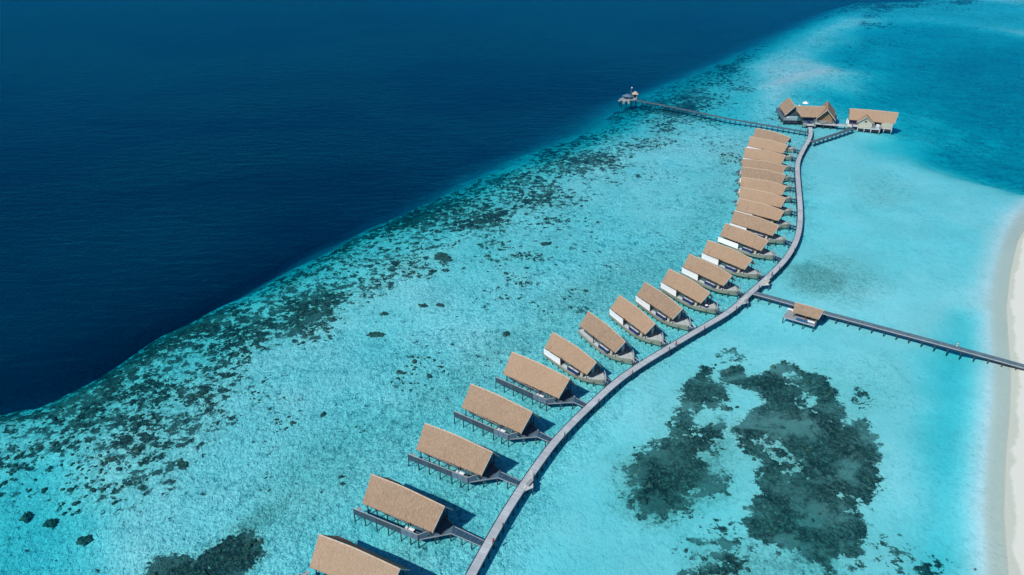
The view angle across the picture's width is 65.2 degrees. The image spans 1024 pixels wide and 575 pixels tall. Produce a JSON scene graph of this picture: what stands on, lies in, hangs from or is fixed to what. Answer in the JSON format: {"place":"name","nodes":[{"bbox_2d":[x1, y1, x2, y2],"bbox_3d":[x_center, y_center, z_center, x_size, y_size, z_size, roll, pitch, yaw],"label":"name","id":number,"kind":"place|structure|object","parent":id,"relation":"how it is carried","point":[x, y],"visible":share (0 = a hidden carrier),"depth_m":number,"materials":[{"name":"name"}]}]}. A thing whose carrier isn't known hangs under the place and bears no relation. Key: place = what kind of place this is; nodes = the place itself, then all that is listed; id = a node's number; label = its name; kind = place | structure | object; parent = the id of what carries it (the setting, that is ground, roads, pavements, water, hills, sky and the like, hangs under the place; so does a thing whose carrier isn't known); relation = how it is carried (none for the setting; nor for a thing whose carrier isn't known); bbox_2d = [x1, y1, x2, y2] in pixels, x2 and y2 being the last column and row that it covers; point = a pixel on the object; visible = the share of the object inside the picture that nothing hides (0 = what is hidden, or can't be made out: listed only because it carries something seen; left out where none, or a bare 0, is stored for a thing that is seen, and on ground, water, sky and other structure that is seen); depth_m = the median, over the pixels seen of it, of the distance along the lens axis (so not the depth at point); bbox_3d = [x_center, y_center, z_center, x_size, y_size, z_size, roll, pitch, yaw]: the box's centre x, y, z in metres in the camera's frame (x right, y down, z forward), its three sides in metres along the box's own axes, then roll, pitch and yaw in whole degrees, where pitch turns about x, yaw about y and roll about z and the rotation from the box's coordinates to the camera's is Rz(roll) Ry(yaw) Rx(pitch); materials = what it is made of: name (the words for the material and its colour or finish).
{"place":"outdoors","nodes":[
{"label":"outdoors","id":0,"kind":"place"},
{"bbox_2d":[0,0,1023,574],"bbox_3d":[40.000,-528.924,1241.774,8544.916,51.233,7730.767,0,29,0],"label":"seabed","id":1,"kind":"structure","parent":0,"point":[908,226],"depth_m":215.92,"materials":[{"name":"teal sand"}]},
{"bbox_2d":[19,511,33,522],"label":"coral head","id":2,"kind":"object","parent":1,"relation":"on","point":[27,517],"visible":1,"depth_m":168.33},
{"bbox_2d":[42,518,57,527],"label":"coral head","id":3,"kind":"object","parent":1,"relation":"on","point":[51,523],"visible":1,"depth_m":166.77},
{"bbox_2d":[76,534,93,545],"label":"coral head","id":4,"kind":"object","parent":1,"relation":"on","point":[85,540],"visible":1,"depth_m":162.44},
{"bbox_2d":[104,456,116,464],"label":"coral head","id":5,"kind":"object","parent":1,"relation":"on","point":[110,459],"visible":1,"depth_m":183.03},
{"bbox_2d":[176,458,188,467],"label":"coral head","id":6,"kind":"object","parent":1,"relation":"on","point":[181,463],"visible":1,"depth_m":181.87},
{"bbox_2d":[366,331,385,337],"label":"coral head","id":7,"kind":"object","parent":1,"relation":"on","point":[375,334],"visible":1,"depth_m":229.22},
{"bbox_2d":[418,303,428,307],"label":"coral head","id":8,"kind":"object","parent":1,"relation":"on","point":[424,305],"visible":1,"depth_m":243.23},
{"bbox_2d":[0,102,877,574],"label":"coral reef","id":9,"kind":"object","parent":1,"relation":"on","point":[248,546],"visible":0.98,"depth_m":209.16},
{"bbox_2d":[434,252,452,261],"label":"coral head","id":10,"kind":"object","parent":1,"relation":"on","point":[444,257],"visible":1,"depth_m":271.44},
{"bbox_2d":[502,331,509,336],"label":"coral head","id":11,"kind":"object","parent":1,"relation":"on","point":[505,333],"visible":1,"depth_m":229.43},
{"bbox_2d":[541,242,551,245],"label":"coral head","id":12,"kind":"object","parent":1,"relation":"on","point":[545,243],"visible":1,"depth_m":280.55},
{"bbox_2d":[0,0,1023,392],"bbox_3d":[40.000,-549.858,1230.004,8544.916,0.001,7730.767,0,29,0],"label":"water","id":13,"kind":"structure","parent":0,"point":[158,158],"depth_m":412.37,"materials":[{"name":"blue liquid"}]},
{"bbox_2d":[299,534,409,574],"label":"stilt villa","id":14,"kind":"object","parent":13,"relation":"in","point":[335,555],"visible":1,"depth_m":149.62,"materials":[{"name":"brown plant"}]},
{"bbox_2d":[353,474,453,547],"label":"stilt villa","id":15,"kind":"object","parent":13,"relation":"in","point":[387,497],"visible":0.99,"depth_m":162.51,"materials":[{"name":"brown plant"}]},
{"bbox_2d":[405,526,414,531],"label":"daybed","id":16,"kind":"object","parent":15,"relation":"on","point":[409,529],"visible":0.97,"depth_m":161.32,"materials":[{"name":"white fabric"}]},
{"bbox_2d":[408,423,499,490],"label":"stilt villa","id":17,"kind":"object","parent":13,"relation":"in","point":[474,460],"visible":0.99,"depth_m":176.75,"materials":[{"name":"brown plant"}]},
{"bbox_2d":[451,525,483,549],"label":"gangway","id":18,"kind":"object","parent":13,"relation":"in","point":[465,535],"visible":1,"depth_m":160.52,"materials":[{"name":"grey wood"}]},
{"bbox_2d":[454,383,538,446],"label":"stilt villa","id":19,"kind":"object","parent":13,"relation":"in","point":[497,410],"visible":1,"depth_m":189.33,"materials":[{"name":"brown plant"}]},
{"bbox_2d":[498,471,520,488],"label":"gangway","id":20,"kind":"object","parent":13,"relation":"in","point":[507,478],"visible":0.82,"depth_m":174.80,"materials":[{"name":"grey wood"}]},
{"bbox_2d":[495,352,575,410],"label":"stilt villa","id":21,"kind":"object","parent":13,"relation":"in","point":[552,385],"visible":1,"depth_m":201.11,"materials":[{"name":"brown plant"}]},
{"bbox_2d":[536,431,553,451],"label":"gangway","id":22,"kind":"object","parent":13,"relation":"in","point":[543,436],"visible":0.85,"depth_m":187.02,"materials":[{"name":"grey wood"}]},
{"bbox_2d":[543,331,606,386],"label":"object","id":23,"kind":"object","parent":13,"relation":"on","point":[560,352],"visible":1,"depth_m":210.13,"materials":[{"name":"brown plant"}]},
{"bbox_2d":[567,366,580,375],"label":"daybed","id":24,"kind":"object","parent":23,"relation":"on","point":[573,370],"visible":1,"depth_m":209.12,"materials":[{"name":"blue fabric"}]},
{"bbox_2d":[578,311,634,364],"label":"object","id":25,"kind":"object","parent":13,"relation":"on","point":[594,331],"visible":1,"depth_m":218.86,"materials":[{"name":"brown wood"}]},
{"bbox_2d":[598,344,610,353],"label":"daybed","id":26,"kind":"object","parent":25,"relation":"on","point":[604,349],"visible":1,"depth_m":218.02,"materials":[{"name":"blue fabric"}]},
{"bbox_2d":[618,94,635,107],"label":"arrival platform","id":27,"kind":"structure","parent":13,"relation":"in","point":[626,98],"depth_m":428.19,"materials":[{"name":"grey wood"}]},
{"bbox_2d":[632,91,637,106],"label":"thatched hut","id":28,"kind":"object","parent":13,"relation":"in","point":[634,93],"visible":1,"depth_m":428.60,"materials":[{"name":"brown wood"}]},
{"bbox_2d":[609,295,663,346],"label":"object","id":29,"kind":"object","parent":13,"relation":"on","point":[624,314],"visible":1,"depth_m":226.88,"materials":[{"name":"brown wood"}]},
{"bbox_2d":[629,326,640,335],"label":"daybed","id":30,"kind":"object","parent":29,"relation":"on","point":[634,331],"visible":1,"depth_m":226.10,"materials":[{"name":"blue fabric"}]},
{"bbox_2d":[465,127,812,574],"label":"jetty","id":31,"kind":"object","parent":13,"relation":"in","point":[522,487],"visible":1,"depth_m":206.56,"materials":[{"name":"grey wood"}]},
{"bbox_2d":[573,397,592,415],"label":"gangway","id":32,"kind":"object","parent":31,"relation":"attached to","point":[579,402],"visible":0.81,"depth_m":198.33,"materials":[{"name":"grey wood"}]},
{"bbox_2d":[635,282,690,330],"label":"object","id":33,"kind":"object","parent":13,"relation":"on","point":[651,300],"visible":0.98,"depth_m":233.88,"materials":[{"name":"brown wood"}]},
{"bbox_2d":[656,312,667,320],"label":"daybed","id":34,"kind":"object","parent":33,"relation":"on","point":[661,316],"visible":1,"depth_m":233.01,"materials":[{"name":"blue fabric"}]},
{"bbox_2d":[660,340,668,347],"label":"gangplank","id":35,"kind":"object","parent":13,"relation":"in","point":[664,344],"visible":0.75,"depth_m":221.82,"materials":[{"name":"grey wood"}]},
{"bbox_2d":[659,269,717,314],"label":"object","id":36,"kind":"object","parent":13,"relation":"on","point":[675,285],"visible":0.98,"depth_m":241.81,"materials":[{"name":"brown wood"}]},
{"bbox_2d":[682,297,694,304],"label":"daybed","id":37,"kind":"object","parent":36,"relation":"on","point":[690,302],"visible":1,"depth_m":240.60,"materials":[{"name":"blue fabric"}]},
{"bbox_2d":[679,254,739,296],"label":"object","id":38,"kind":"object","parent":13,"relation":"on","point":[699,271],"visible":0.96,"depth_m":250.85,"materials":[{"name":"brown wood"}]},
{"bbox_2d":[704,281,716,287],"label":"daybed","id":39,"kind":"object","parent":38,"relation":"on","point":[710,284],"visible":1,"depth_m":249.68,"materials":[{"name":"blue fabric"}]},
{"bbox_2d":[634,99,807,136],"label":"thin jetty","id":40,"kind":"object","parent":13,"relation":"in","point":[719,117],"visible":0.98,"depth_m":401.04,"materials":[{"name":"grey wood"}]},
{"bbox_2d":[699,240,759,279],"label":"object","id":41,"kind":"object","parent":13,"relation":"on","point":[719,255],"visible":0.95,"depth_m":259.91,"materials":[{"name":"brown wood"}]},
{"bbox_2d":[725,265,737,271],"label":"daybed","id":42,"kind":"object","parent":41,"relation":"on","point":[730,268],"visible":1,"depth_m":258.88,"materials":[{"name":"blue fabric"}]},
{"bbox_2d":[736,289,744,298],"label":"gangplank","id":43,"kind":"object","parent":13,"relation":"in","point":[741,293],"visible":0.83,"depth_m":246.47,"materials":[{"name":"grey wood"}]},
{"bbox_2d":[716,223,775,260],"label":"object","id":44,"kind":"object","parent":13,"relation":"on","point":[735,238],"visible":0.98,"depth_m":271.80,"materials":[{"name":"brown wood"}]},
{"bbox_2d":[742,247,753,253],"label":"daybed","id":45,"kind":"object","parent":44,"relation":"on","point":[748,250],"visible":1,"depth_m":270.35,"materials":[{"name":"blue fabric"}]},
{"bbox_2d":[730,210,785,245],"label":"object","id":46,"kind":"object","parent":13,"relation":"on","point":[759,225],"visible":0.91,"depth_m":281.03,"materials":[{"name":"brown wood"}]},
{"bbox_2d":[731,198,790,230],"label":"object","id":47,"kind":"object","parent":13,"relation":"on","point":[772,214],"visible":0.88,"depth_m":291.69,"materials":[{"name":"brown wood"}]},
{"bbox_2d":[733,187,791,216],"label":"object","id":48,"kind":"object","parent":13,"relation":"on","point":[771,199],"visible":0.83,"depth_m":301.79,"materials":[{"name":"brown wood"}]},
{"bbox_2d":[733,177,791,201],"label":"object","id":49,"kind":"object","parent":13,"relation":"on","point":[766,186],"visible":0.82,"depth_m":311.83,"materials":[{"name":"brown wood"}]},
{"bbox_2d":[735,167,790,190],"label":"bungalow","id":50,"kind":"object","parent":13,"relation":"on","point":[763,174],"visible":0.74,"depth_m":321.81,"materials":[{"name":"brown wood"}]},
{"bbox_2d":[736,158,790,181],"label":"bungalow","id":51,"kind":"object","parent":13,"relation":"on","point":[767,165],"visible":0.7,"depth_m":330.32,"materials":[{"name":"brown wood"}]},
{"bbox_2d":[739,147,790,170],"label":"bungalow","id":52,"kind":"object","parent":13,"relation":"on","point":[762,155],"visible":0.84,"depth_m":341.63,"materials":[{"name":"brown wood"}]},
{"bbox_2d":[743,136,792,161],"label":"bungalow","id":53,"kind":"object","parent":13,"relation":"on","point":[767,144],"visible":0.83,"depth_m":353.26,"materials":[{"name":"brown wood"}]},
{"bbox_2d":[753,128,795,151],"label":"bungalow","id":54,"kind":"object","parent":13,"relation":"on","point":[770,135],"visible":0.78,"depth_m":362.81,"materials":[{"name":"brown wood"}]},
{"bbox_2d":[772,254,782,262],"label":"gangplank","id":55,"kind":"object","parent":13,"relation":"in","point":[778,257],"visible":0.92,"depth_m":267.49,"materials":[{"name":"grey wood"}]},
{"bbox_2d":[782,302,823,331],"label":"massage pavilion","id":56,"kind":"structure","parent":13,"relation":"in","point":[802,313],"depth_m":232.22,"materials":[{"name":"brown wood"}]},
{"bbox_2d":[776,97,837,127],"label":"restaurant","id":57,"kind":"structure","parent":13,"relation":"on","point":[788,111],"depth_m":393.46,"materials":[{"name":"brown wood"}]},
{"bbox_2d":[810,127,853,145],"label":"spa walkway","id":58,"kind":"structure","parent":13,"relation":"in","point":[829,136],"depth_m":375.69,"materials":[{"name":"grey wood"}]},
{"bbox_2d":[815,122,852,130],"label":"link walkway","id":59,"kind":"structure","parent":13,"relation":"in","point":[841,125],"depth_m":390.17,"materials":[{"name":"grey wood"}]},
{"bbox_2d":[847,108,898,134],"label":"spa house","id":60,"kind":"structure","parent":13,"relation":"on","point":[870,120],"depth_m":385.52,"materials":[{"name":"beige"}]},
{"bbox_2d":[752,291,1023,369],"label":"side jetty","id":61,"kind":"object","parent":13,"relation":"in","point":[922,339],"visible":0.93,"depth_m":225.75,"materials":[{"name":"grey wood"}]},
{"bbox_2d":[526,479,533,486],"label":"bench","id":62,"kind":"object","parent":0,"point":[529,482],"visible":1,"depth_m":173.16,"materials":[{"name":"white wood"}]},
{"bbox_2d":[1004,235,1023,574],"bbox_3d":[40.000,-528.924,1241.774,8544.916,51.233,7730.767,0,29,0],"label":"beach","id":63,"kind":"structure","parent":0,"point":[1014,512],"depth_m":190.94,"materials":[{"name":"beige sand"}]}
]}

